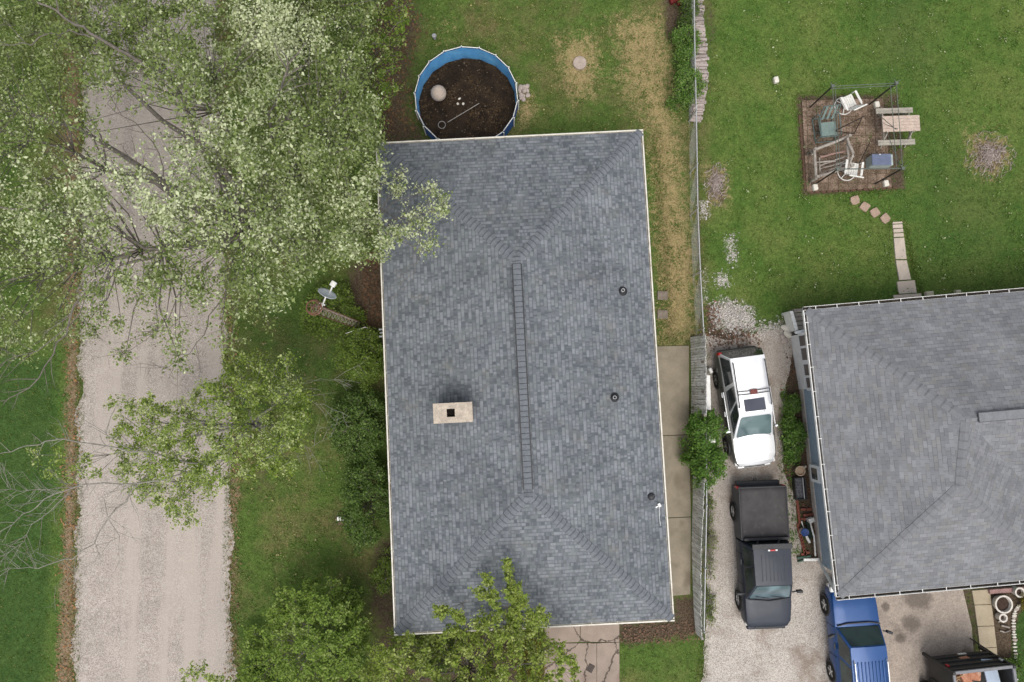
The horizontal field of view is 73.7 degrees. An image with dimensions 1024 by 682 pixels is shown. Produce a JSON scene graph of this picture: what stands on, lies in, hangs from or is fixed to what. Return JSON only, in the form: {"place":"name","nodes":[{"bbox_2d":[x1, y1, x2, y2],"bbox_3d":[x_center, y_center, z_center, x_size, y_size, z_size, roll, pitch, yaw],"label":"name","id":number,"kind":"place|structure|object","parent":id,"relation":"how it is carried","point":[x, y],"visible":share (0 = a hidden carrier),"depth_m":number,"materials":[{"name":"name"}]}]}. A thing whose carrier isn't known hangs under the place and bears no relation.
{"place":"outdoors","nodes":[
{"label":"outdoors","id":0,"kind":"place"},
{"bbox_2d":[65,0,236,681],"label":"road","id":1,"kind":"structure","parent":0,"point":[139,622],"depth_m":27.16,"materials":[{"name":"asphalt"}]},
{"bbox_2d":[0,0,1023,681],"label":"ground","id":2,"kind":"structure","parent":0,"point":[766,298],"depth_m":27.91,"materials":[{"name":"plant"}]},
{"bbox_2d":[50,1,85,681],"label":"roadside leaves","id":3,"kind":"object","parent":2,"relation":"on","point":[73,526],"visible":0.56,"depth_m":27.17,"materials":[{"name":"plant"}]},
{"bbox_2d":[0,348,362,611],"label":"tree","id":4,"kind":"object","parent":2,"relation":"on","point":[163,441],"visible":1,"depth_m":21.68,"materials":[{"name":"green plant"}]},
{"bbox_2d":[179,659,234,681],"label":"tree","id":5,"kind":"object","parent":2,"relation":"on","point":[208,677],"visible":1,"depth_m":23.55,"materials":[{"name":"green plant"}]},
{"bbox_2d":[0,0,452,411],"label":"tree","id":6,"kind":"object","parent":2,"relation":"on","point":[295,147],"visible":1,"depth_m":19.37,"materials":[{"name":"plant"}]},
{"bbox_2d":[210,303,242,678],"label":"verge leaves","id":7,"kind":"object","parent":2,"relation":"on","point":[230,329],"visible":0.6,"depth_m":27.03,"materials":[{"name":"plant"}]},
{"bbox_2d":[233,572,373,681],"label":"tree","id":8,"kind":"object","parent":2,"relation":"on","point":[316,642],"visible":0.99,"depth_m":24.57,"materials":[{"name":"green plant"}]},
{"bbox_2d":[229,306,381,615],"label":"verge weeds","id":9,"kind":"object","parent":2,"relation":"on","point":[298,492],"visible":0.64,"depth_m":27.14,"materials":[{"name":"plant"}]},
{"bbox_2d":[238,298,377,605],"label":"lawn leaves","id":10,"kind":"object","parent":2,"relation":"on","point":[296,483],"visible":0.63,"depth_m":27.13,"materials":[{"name":"plant"}]},
{"bbox_2d":[298,278,367,340],"bbox_3d":[-7.183,-1.248,27.033,2.871,1.538,2.525,0,86,0],"label":"shrub","id":11,"kind":"object","parent":2,"relation":"on","point":[340,291],"visible":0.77,"depth_m":26.93,"materials":[{"name":"green plant"}]},
{"bbox_2d":[306,299,361,327],"bbox_3d":[-6.236,-0.860,24.468,0.520,6.295,0.512,0,86,0],"label":"lattice mast","id":12,"kind":"object","parent":2,"relation":"on","point":[317,312],"visible":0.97,"depth_m":22.84,"materials":[{"name":"metal"}]},
{"bbox_2d":[318,280,336,308],"bbox_3d":[-5.858,-1.476,21.647,0.596,0.627,0.897,0,86,0],"label":"satellite dish","id":13,"kind":"object","parent":12,"relation":"attached to","point":[327,293],"visible":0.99,"depth_m":21.69,"materials":[{"name":"white paint"}]},
{"bbox_2d":[253,0,415,154],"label":"tree","id":14,"kind":"object","parent":2,"relation":"on","point":[376,41],"visible":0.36,"depth_m":23.08,"materials":[{"name":"green plant"}]},
{"bbox_2d":[319,584,367,674],"bbox_3d":[-6.413,11.045,25.795,1.948,2.259,3.560,0,86,0],"label":"shrub","id":15,"kind":"object","parent":2,"relation":"on","point":[326,628],"visible":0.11,"depth_m":25.57,"materials":[{"name":"green plant"}]},
{"bbox_2d":[324,385,386,473],"bbox_3d":[-5.795,3.537,26.270,2.992,2.306,3.755,0,86,0],"label":"shrub","id":16,"kind":"object","parent":2,"relation":"on","point":[372,430],"visible":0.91,"depth_m":25.88,"materials":[{"name":"green plant"}]},
{"bbox_2d":[331,326,383,393],"bbox_3d":[-5.773,0.677,26.599,2.707,2.028,2.817,0,86,0],"label":"shrub","id":17,"kind":"object","parent":2,"relation":"on","point":[370,368],"visible":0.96,"depth_m":26.32,"materials":[{"name":"green plant"}]},
{"bbox_2d":[332,438,389,555],"bbox_3d":[-5.470,5.971,26.182,2.742,2.160,4.599,0,86,0],"label":"shrub","id":18,"kind":"object","parent":2,"relation":"on","point":[354,495],"visible":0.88,"depth_m":25.69,"materials":[{"name":"green plant"}]},
{"bbox_2d":[356,249,382,329],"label":"wall leaves","id":19,"kind":"object","parent":2,"relation":"on","point":[373,298],"visible":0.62,"depth_m":27.65,"materials":[{"name":"plant"}]},
{"bbox_2d":[368,546,392,596],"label":"shrub","id":20,"kind":"object","parent":2,"relation":"on","point":[379,572],"visible":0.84,"depth_m":26.38,"materials":[{"name":"green plant"}]},
{"bbox_2d":[372,0,426,139],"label":"leaf litter","id":21,"kind":"object","parent":2,"relation":"on","point":[407,92],"visible":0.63,"depth_m":28.26,"materials":[{"name":"plant"}]},
{"bbox_2d":[401,633,464,678],"bbox_3d":[-2.973,11.902,26.014,2.678,1.708,2.162,0,86,0],"label":"shrub","id":22,"kind":"object","parent":2,"relation":"on","point":[451,643],"visible":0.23,"depth_m":25.71,"materials":[{"name":"green plant"}]},
{"bbox_2d":[413,45,518,139],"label":"pool","id":23,"kind":"structure","parent":2,"relation":"on","point":[485,80],"depth_m":28.13,"materials":[{"name":"blue metal"}]},
{"bbox_2d":[431,85,445,100],"bbox_3d":[-3.000,-10.117,27.865,0.640,0.624,0.640,0,86,0],"label":"ball","id":24,"kind":"object","parent":23,"relation":"on","point":[438,92],"visible":1,"depth_m":27.64,"materials":[{"name":"plastic"}]},
{"bbox_2d":[438,103,478,128],"bbox_3d":[-2.226,-9.345,28.071,1.930,0.043,0.323,-35,87,-2],"label":"skimmer net","id":25,"kind":"object","parent":23,"relation":"on","point":[453,118],"visible":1,"depth_m":28.05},
{"bbox_2d":[352,556,581,681],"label":"tree","id":26,"kind":"object","parent":2,"relation":"on","point":[512,591],"visible":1,"depth_m":23.33,"materials":[{"name":"green plant"}]},
{"bbox_2d":[505,629,548,681],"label":"shrub","id":27,"kind":"object","parent":2,"relation":"on","point":[526,654],"visible":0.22,"depth_m":25.89,"materials":[{"name":"green plant"}]},
{"bbox_2d":[411,0,687,341],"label":"lawn weeds","id":28,"kind":"object","parent":2,"relation":"on","point":[530,102],"visible":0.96,"depth_m":28.26,"materials":[{"name":"plant"}]},
{"bbox_2d":[573,56,586,69],"bbox_3d":[2.806,-11.516,28.285,0.560,0.120,0.556,0,86,0],"label":"well cap","id":29,"kind":"object","parent":2,"relation":"on","point":[579,62],"visible":1,"depth_m":28.23,"materials":[{"name":"concrete"}]},
{"bbox_2d":[544,624,618,681],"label":"front walk","id":30,"kind":"structure","parent":2,"relation":"on","point":[602,657],"depth_m":26.73,"materials":[{"name":"concrete"}]},
{"bbox_2d":[619,616,698,648],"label":"mulch chips","id":31,"kind":"object","parent":2,"relation":"on","point":[657,632],"visible":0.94,"depth_m":26.77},
{"bbox_2d":[657,310,667,318],"bbox_3d":[6.089,-1.076,27.607,0.420,0.060,0.360,0,86,0],"label":"flagstone","id":32,"kind":"object","parent":2,"relation":"on","point":[662,314],"visible":1,"depth_m":27.58,"materials":[{"name":"stone"}]},
{"bbox_2d":[657,291,667,299],"bbox_3d":[6.101,-1.847,27.658,0.420,0.060,0.360,0,86,0],"label":"flagstone","id":33,"kind":"object","parent":2,"relation":"on","point":[662,295],"visible":1,"depth_m":27.63,"materials":[{"name":"stone"}]},
{"bbox_2d":[657,346,690,595],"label":"side walk","id":34,"kind":"structure","parent":2,"relation":"on","point":[673,365],"depth_m":27.23,"materials":[{"name":"concrete"}]},
{"bbox_2d":[669,0,681,5],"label":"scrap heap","id":35,"kind":"object","parent":2,"relation":"on","point":[671,2],"visible":0.81,"depth_m":28.37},
{"bbox_2d":[669,23,703,69],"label":"shrub","id":36,"kind":"object","parent":2,"relation":"on","point":[686,50],"visible":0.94,"depth_m":27.55,"materials":[{"name":"green plant"}]},
{"bbox_2d":[665,60,709,113],"bbox_3d":[7.214,-10.366,27.620,1.644,1.602,2.450,14,86,1],"label":"shrub","id":37,"kind":"object","parent":2,"relation":"on","point":[684,71],"visible":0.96,"depth_m":27.41,"materials":[{"name":"green plant"}]},
{"bbox_2d":[676,0,703,26],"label":"shrub","id":38,"kind":"object","parent":2,"relation":"on","point":[688,18],"visible":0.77,"depth_m":27.72,"materials":[{"name":"green plant"}]},
{"bbox_2d":[688,0,707,635],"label":"chain link fence","id":39,"kind":"object","parent":2,"relation":"on","point":[701,302],"visible":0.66,"depth_m":26.93,"materials":[{"name":"metal"}]},
{"bbox_2d":[690,333,706,415],"bbox_3d":[7.279,1.326,26.645,0.233,1.652,3.164,0,86,0],"label":"picket fence","id":40,"kind":"object","parent":2,"relation":"on","point":[700,381],"visible":0.97,"depth_m":26.56,"materials":[{"name":"wood"}]},
{"bbox_2d":[692,475,705,639],"bbox_3d":[7.228,8.353,26.261,0.259,1.487,6.227,0,86,0],"label":"picket fence","id":41,"kind":"object","parent":2,"relation":"on","point":[698,511],"visible":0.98,"depth_m":26.37,"materials":[{"name":"wood"}]},
{"bbox_2d":[676,444,729,488],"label":"vine","id":42,"kind":"object","parent":2,"relation":"on","point":[716,457],"visible":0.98,"depth_m":25.97,"materials":[{"name":"green plant"}]},
{"bbox_2d":[692,468,713,493],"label":"vine","id":43,"kind":"object","parent":2,"relation":"on","point":[700,486],"visible":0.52,"depth_m":26.21,"materials":[{"name":"green plant"}]},
{"bbox_2d":[677,404,729,460],"bbox_3d":[7.508,3.446,26.423,1.792,2.013,2.154,25,87,2],"label":"vine","id":44,"kind":"object","parent":2,"relation":"on","point":[696,426],"visible":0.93,"depth_m":26.01,"materials":[{"name":"green plant"}]},
{"bbox_2d":[706,375,710,409],"bbox_3d":[7.632,2.030,26.962,0.171,0.925,1.348,0,86,0],"label":"handrail","id":45,"kind":"object","parent":2,"relation":"on","point":[708,389],"visible":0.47,"depth_m":26.50,"materials":[{"name":"metal"}]},
{"bbox_2d":[701,585,719,627],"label":"weed","id":46,"kind":"object","parent":2,"relation":"on","point":[710,615],"visible":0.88,"depth_m":26.69,"materials":[{"name":"green plant"}]},
{"bbox_2d":[703,488,721,580],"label":"weed","id":47,"kind":"object","parent":2,"relation":"on","point":[708,546],"visible":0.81,"depth_m":26.89,"materials":[{"name":"green plant"}]},
{"bbox_2d":[703,162,728,206],"bbox_3d":[8.360,-6.431,27.934,1.116,0.122,1.905,0,86,0],"label":"brush pile","id":48,"kind":"object","parent":2,"relation":"on","point":[716,183],"visible":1,"depth_m":27.93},
{"bbox_2d":[702,299,761,350],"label":"drive leaves","id":49,"kind":"object","parent":2,"relation":"on","point":[713,337],"visible":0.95,"depth_m":27.55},
{"bbox_2d":[773,76,778,83],"bbox_3d":[10.891,-10.767,28.175,0.200,0.200,0.260,-11,86,-1],"label":"block","id":50,"kind":"object","parent":2,"relation":"on","point":[776,80],"depth_m":28.09,"materials":[{"name":"stone"}]},
{"bbox_2d":[781,325,787,330],"bbox_3d":[11.016,-0.536,27.520,0.368,0.206,0.271,17,86,1],"label":"stone","id":51,"kind":"object","parent":2,"relation":"on","point":[784,327],"visible":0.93,"depth_m":27.45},
{"bbox_2d":[783,331,791,337],"bbox_3d":[11.109,-0.280,27.503,0.368,0.206,0.271,39,87,2],"label":"stone","id":52,"kind":"object","parent":2,"relation":"on","point":[787,334],"visible":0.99,"depth_m":27.43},
{"bbox_2d":[779,391,802,417],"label":"fern","id":53,"kind":"object","parent":2,"relation":"on","point":[791,407],"visible":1,"depth_m":27.03,"materials":[{"name":"green plant"}]},
{"bbox_2d":[777,413,808,467],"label":"fern","id":54,"kind":"object","parent":2,"relation":"on","point":[793,428],"visible":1,"depth_m":26.80,"materials":[{"name":"green plant"}]},
{"bbox_2d":[778,347,817,556],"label":"bed leaves","id":55,"kind":"object","parent":2,"relation":"on","point":[800,451],"visible":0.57,"depth_m":27.20,"materials":[{"name":"plant"}]},
{"bbox_2d":[791,476,806,499],"bbox_3d":[11.372,5.826,27.011,0.430,0.325,0.870,-4,86,0],"label":"planter trough","id":56,"kind":"object","parent":2,"relation":"on","point":[799,488],"visible":1,"depth_m":26.96,"materials":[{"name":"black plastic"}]},
{"bbox_2d":[794,466,805,475],"bbox_3d":[11.367,5.130,27.055,0.400,0.330,0.396,0,86,0],"label":"flower pot","id":57,"kind":"object","parent":2,"relation":"on","point":[799,470],"visible":1,"depth_m":26.97,"materials":[{"name":"ceramic"}]},
{"bbox_2d":[799,528,808,536],"bbox_3d":[11.476,7.505,26.887,0.320,0.350,0.320,0,86,0],"label":"bucket","id":58,"kind":"object","parent":2,"relation":"on","point":[804,532],"visible":1,"depth_m":26.73,"materials":[{"name":"blue plastic"}]},
{"bbox_2d":[806,522,812,538],"bbox_3d":[11.738,7.460,26.945,0.160,0.060,0.647,-9,86,-1],"label":"dark plank","id":59,"kind":"object","parent":2,"relation":"on","point":[810,535],"visible":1,"depth_m":26.92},
{"bbox_2d":[806,517,815,555],"bbox_3d":[11.878,7.699,26.897,0.240,0.264,1.487,-9,86,-1],"label":"hose pipe","id":60,"kind":"object","parent":2,"relation":"on","point":[810,520],"visible":1,"depth_m":26.82,"materials":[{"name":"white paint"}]},
{"bbox_2d":[850,195,859,204],"bbox_3d":[14.024,-5.770,27.929,0.369,0.070,0.383,0,86,0],"label":"stepping stone","id":61,"kind":"object","parent":2,"relation":"on","point":[854,200],"visible":1,"depth_m":27.89,"materials":[{"name":"stone"}]},
{"bbox_2d":[820,582,892,681],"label":"suv","id":62,"kind":"object","parent":2,"relation":"on","point":[857,648],"visible":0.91,"depth_m":25.65,"materials":[{"name":"blue paint"}]},
{"bbox_2d":[706,0,1023,302],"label":"clover","id":63,"kind":"object","parent":2,"relation":"on","point":[911,72],"visible":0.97,"depth_m":28.04,"materials":[{"name":"plant"}]},
{"bbox_2d":[859,202,870,211],"bbox_3d":[14.420,-5.492,27.910,0.348,0.070,0.362,38,87,2],"label":"stepping stone","id":64,"kind":"object","parent":2,"relation":"on","point":[864,206],"visible":1,"depth_m":27.88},
{"bbox_2d":[869,207,880,217],"bbox_3d":[14.828,-5.252,27.894,0.360,0.070,0.360,-37,87,-2],"label":"stepping stone","id":65,"kind":"object","parent":2,"relation":"on","point":[874,212],"visible":1,"depth_m":27.86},
{"bbox_2d":[880,213,890,223],"bbox_3d":[15.240,-4.999,27.878,0.362,0.070,0.363,-37,87,-2],"label":"stepping stone","id":66,"kind":"object","parent":2,"relation":"on","point":[885,218],"visible":1,"depth_m":27.84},
{"bbox_2d":[875,107,919,147],"bbox_3d":[15.585,-8.704,27.774,1.560,0.781,1.560,-2,86,0],"label":"picnic table","id":67,"kind":"object","parent":2,"relation":"on","point":[909,123],"visible":0.98,"depth_m":27.40,"materials":[{"name":"brown wood"}]},
{"bbox_2d":[782,288,1023,600],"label":"house","id":68,"kind":"structure","parent":2,"relation":"on","point":[913,413],"depth_m":24.14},
{"bbox_2d":[892,221,921,298],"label":"garden walk","id":69,"kind":"structure","parent":2,"relation":"on","point":[903,272],"depth_m":27.72,"materials":[{"name":"concrete"}]},
{"bbox_2d":[875,589,973,681],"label":"concrete apron","id":70,"kind":"object","parent":2,"relation":"on","point":[932,624],"visible":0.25,"depth_m":26.79,"materials":[{"name":"concrete"}]},
{"bbox_2d":[920,638,1016,681],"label":"utility trailer","id":71,"kind":"object","parent":70,"relation":"on","point":[947,668],"visible":0.72,"depth_m":25.41,"materials":[{"name":"metal"}]},
{"bbox_2d":[981,659,999,681],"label":"board","id":72,"kind":"object","parent":71,"relation":"on","point":[992,676],"visible":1,"depth_m":25.30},
{"bbox_2d":[924,291,933,295],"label":"block","id":73,"kind":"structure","parent":2,"relation":"on","point":[928,293],"depth_m":27.49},
{"bbox_2d":[971,589,996,654],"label":"entry walk","id":74,"kind":"structure","parent":2,"relation":"on","point":[982,603],"depth_m":26.79,"materials":[{"name":"beige concrete"}]},
{"bbox_2d":[963,131,1016,179],"bbox_3d":[19.630,-7.641,28.012,2.191,0.130,2.141,0,86,0],"label":"brush pile","id":75,"kind":"object","parent":2,"relation":"on","point":[990,154],"visible":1,"depth_m":28.01,"materials":[{"name":"wood"}]},
{"bbox_2d":[995,612,1007,622],"bbox_3d":[19.109,10.787,26.694,0.340,0.300,0.338,0,86,0],"label":"planter","id":76,"kind":"object","parent":2,"relation":"on","point":[1001,617],"visible":1,"depth_m":26.58,"materials":[{"name":"concrete"}]},
{"bbox_2d":[992,595,1012,613],"bbox_3d":[19.173,10.279,26.738,0.700,0.280,0.695,0,86,0],"label":"planter","id":77,"kind":"object","parent":2,"relation":"on","point":[1003,604],"visible":1,"depth_m":26.68,"materials":[{"name":"concrete"}]},
{"bbox_2d":[998,621,1010,632],"bbox_3d":[19.302,11.175,26.778,0.417,0.072,0.558,-11,86,-1],"label":"driftwood","id":78,"kind":"object","parent":2,"relation":"on","point":[1006,627],"visible":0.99,"depth_m":26.75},
{"bbox_2d":[988,586,1023,593],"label":"brick border","id":79,"kind":"object","parent":2,"relation":"on","point":[1000,590],"visible":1,"depth_m":26.75,"materials":[{"name":"brick"}]},
{"bbox_2d":[1006,654,1023,678],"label":"weed","id":80,"kind":"object","parent":2,"relation":"on","point":[1019,666],"visible":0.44,"depth_m":26.36,"materials":[{"name":"green plant"}]},
{"bbox_2d":[1011,586,1023,597],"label":"planter","id":81,"kind":"object","parent":2,"relation":"on","point":[1018,591],"visible":1,"depth_m":26.63,"materials":[{"name":"concrete"}]},
{"bbox_2d":[1018,593,1023,610],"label":"flower","id":82,"kind":"object","parent":2,"relation":"on","point":[1022,601],"visible":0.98,"depth_m":26.58,"materials":[{"name":"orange plant"}]},
{"bbox_2d":[376,129,674,635],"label":"house","id":83,"kind":"structure","parent":0,"point":[523,409],"depth_m":24.06,"materials":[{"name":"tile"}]},
{"bbox_2d":[586,663,594,672],"bbox_3d":[3.067,12.784,26.670,0.240,0.020,0.300,29,87,2],"label":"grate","id":84,"kind":"object","parent":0,"point":[590,667],"visible":1,"depth_m":26.66,"materials":[{"name":"metal"}]},
{"bbox_2d":[696,198,793,346],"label":"white gravel","id":85,"kind":"structure","parent":0,"point":[741,318],"depth_m":27.61,"materials":[{"name":"gravel"}]},
{"bbox_2d":[701,329,832,681],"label":"driveway","id":86,"kind":"structure","parent":0,"point":[803,626],"depth_m":26.87,"materials":[{"name":"gravel"}]},
{"bbox_2d":[712,346,777,468],"bbox_3d":[9.088,2.583,26.480,2.040,1.926,4.689,-8,86,-1],"label":"suv","id":87,"kind":"object","parent":86,"relation":"on","point":[741,381],"visible":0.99,"depth_m":26.07,"materials":[{"name":"white metal"}]},
{"bbox_2d":[730,478,802,629],"bbox_3d":[9.659,8.189,26.141,2.500,1.867,5.713,-2,86,0],"label":"pickup truck","id":88,"kind":"object","parent":86,"relation":"on","point":[760,519],"visible":1,"depth_m":25.90,"materials":[{"name":"grey paint"}]},
{"bbox_2d":[781,337,787,343],"bbox_3d":[10.971,-0.011,27.509,0.261,0.148,0.275,40,87,2],"label":"stone","id":89,"kind":"object","parent":86,"relation":"on","point":[784,340],"visible":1,"depth_m":27.46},
{"bbox_2d":[778,388,801,560],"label":"drive weeds","id":90,"kind":"object","parent":86,"relation":"on","point":[797,551],"visible":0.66,"depth_m":27.05,"materials":[{"name":"plant"}]},
{"bbox_2d":[797,555,810,562],"bbox_3d":[11.522,8.588,26.940,0.533,0.120,0.208,-8,86,-1],"label":"splash board","id":91,"kind":"object","parent":86,"relation":"on","point":[801,557],"visible":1,"depth_m":26.89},
{"bbox_2d":[801,99,891,191],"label":"patio","id":92,"kind":"structure","parent":0,"point":[871,120],"depth_m":28.07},
{"bbox_2d":[811,184,817,190],"bbox_3d":[12.369,-6.276,27.877,0.200,0.200,0.260,-11,86,-1],"label":"block","id":93,"kind":"object","parent":92,"relation":"on","point":[814,187],"depth_m":27.79,"materials":[{"name":"concrete"}]},
{"bbox_2d":[812,104,841,142],"bbox_3d":[12.812,-8.771,27.597,0.884,1.024,1.164,-6,86,0],"label":"patio chair","id":94,"kind":"object","parent":92,"relation":"on","point":[827,129],"visible":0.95,"depth_m":27.68,"materials":[{"name":"teal"}]},
{"bbox_2d":[806,134,854,182],"bbox_3d":[12.862,-7.368,27.583,1.979,0.904,1.338,-18,86,-1],"label":"log bench","id":95,"kind":"object","parent":92,"relation":"on","point":[842,139],"visible":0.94,"depth_m":27.41,"materials":[{"name":"grey wood"}]},
{"bbox_2d":[834,90,866,114],"bbox_3d":[13.688,-9.660,27.658,0.764,0.994,0.907,-25,87,-2],"label":"patio chair","id":96,"kind":"object","parent":92,"relation":"on","point":[846,102],"visible":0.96,"depth_m":27.72,"materials":[{"name":"plastic"}]},
{"bbox_2d":[837,159,863,180],"bbox_3d":[13.687,-6.893,27.474,0.764,0.994,0.907,10,86,1],"label":"patio chair","id":97,"kind":"object","parent":92,"relation":"on","point":[854,172],"visible":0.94,"depth_m":27.53,"materials":[{"name":"plastic"}]},
{"bbox_2d":[836,116,869,162],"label":"bent poles","id":98,"kind":"object","parent":92,"relation":"on","point":[860,118],"visible":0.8,"depth_m":27.51,"materials":[{"name":"metal"}]},
{"bbox_2d":[810,79,906,183],"bbox_3d":[13.597,-8.173,27.066,2.809,2.070,3.614,0,86,0],"label":"gazebo frame","id":99,"kind":"object","parent":92,"relation":"on","point":[832,86],"visible":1,"depth_m":26.20,"materials":[{"name":"metal"}]},
{"bbox_2d":[873,101,879,108],"bbox_3d":[15.004,-9.722,28.106,0.200,0.200,0.260,-11,86,-1],"label":"block","id":100,"kind":"object","parent":92,"relation":"on","point":[876,104],"depth_m":28.02,"materials":[{"name":"stone"}]},
{"bbox_2d":[865,154,892,167],"bbox_3d":[14.926,-7.291,27.739,0.875,0.590,0.468,-1,86,0],"label":"storage chest","id":101,"kind":"object","parent":92,"relation":"on","point":[878,160],"visible":0.93,"depth_m":27.48,"materials":[{"name":"blue plastic"}]},
{"bbox_2d":[882,180,888,186],"bbox_3d":[15.264,-6.433,27.888,0.200,0.200,0.260,-11,86,-1],"label":"block","id":102,"kind":"object","parent":92,"relation":"on","point":[885,183],"depth_m":27.80,"materials":[{"name":"concrete"}]},
{"bbox_2d":[957,656,980,681],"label":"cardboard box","id":103,"kind":"object","parent":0,"point":[969,677],"visible":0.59,"depth_m":25.20,"materials":[{"name":"cardboard"}]},
{"bbox_3d":[7.634,-12.046,27.908,0.510,0.162,0.137,-7,117,-2],"label":"firewood log","id":104,"kind":"object","parent":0,"visible":0},
{"bbox_2d":[696,43,707,46],"bbox_3d":[7.686,-12.036,27.786,0.515,0.157,0.130,-4,130,2],"label":"firewood log","id":105,"kind":"object","parent":104,"relation":"on","point":[703,45],"visible":0.78,"depth_m":27.73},
{"bbox_3d":[7.640,-11.929,27.895,0.463,0.142,0.168,7,63,2],"label":"firewood log","id":106,"kind":"object","parent":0,"visible":0},
{"bbox_2d":[697,47,707,50],"bbox_3d":[7.686,-11.871,27.790,0.515,0.158,0.152,-3,81,-4],"label":"firewood log","id":107,"kind":"object","parent":106,"relation":"on","point":[703,49],"visible":0.76,"depth_m":27.73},
{"bbox_3d":[7.633,-11.628,27.887,0.466,0.137,0.124,0,115,2],"label":"firewood log","id":108,"kind":"object","parent":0,"visible":0},
{"bbox_2d":[696,54,706,57],"bbox_3d":[7.696,-11.586,27.747,0.456,0.144,0.151,-5,94,3],"label":"firewood log","id":109,"kind":"object","parent":108,"relation":"on","point":[700,55],"visible":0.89,"depth_m":27.70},
{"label":"firewood log","id":110,"kind":"object","parent":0,"visible":0},
{"bbox_2d":[694,57,708,60],"bbox_3d":[7.704,-11.445,27.736,0.594,0.140,0.128,-8,118,1],"label":"firewood log","id":111,"kind":"object","parent":110,"relation":"on","point":[702,59],"visible":0.94,"depth_m":27.68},
{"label":"firewood log","id":112,"kind":"object","parent":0,"visible":0},
{"bbox_2d":[696,63,707,66],"bbox_3d":[7.687,-11.197,27.714,0.519,0.145,0.131,1,74,-1],"label":"firewood log","id":113,"kind":"object","parent":112,"relation":"on","point":[702,64],"visible":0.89,"depth_m":27.66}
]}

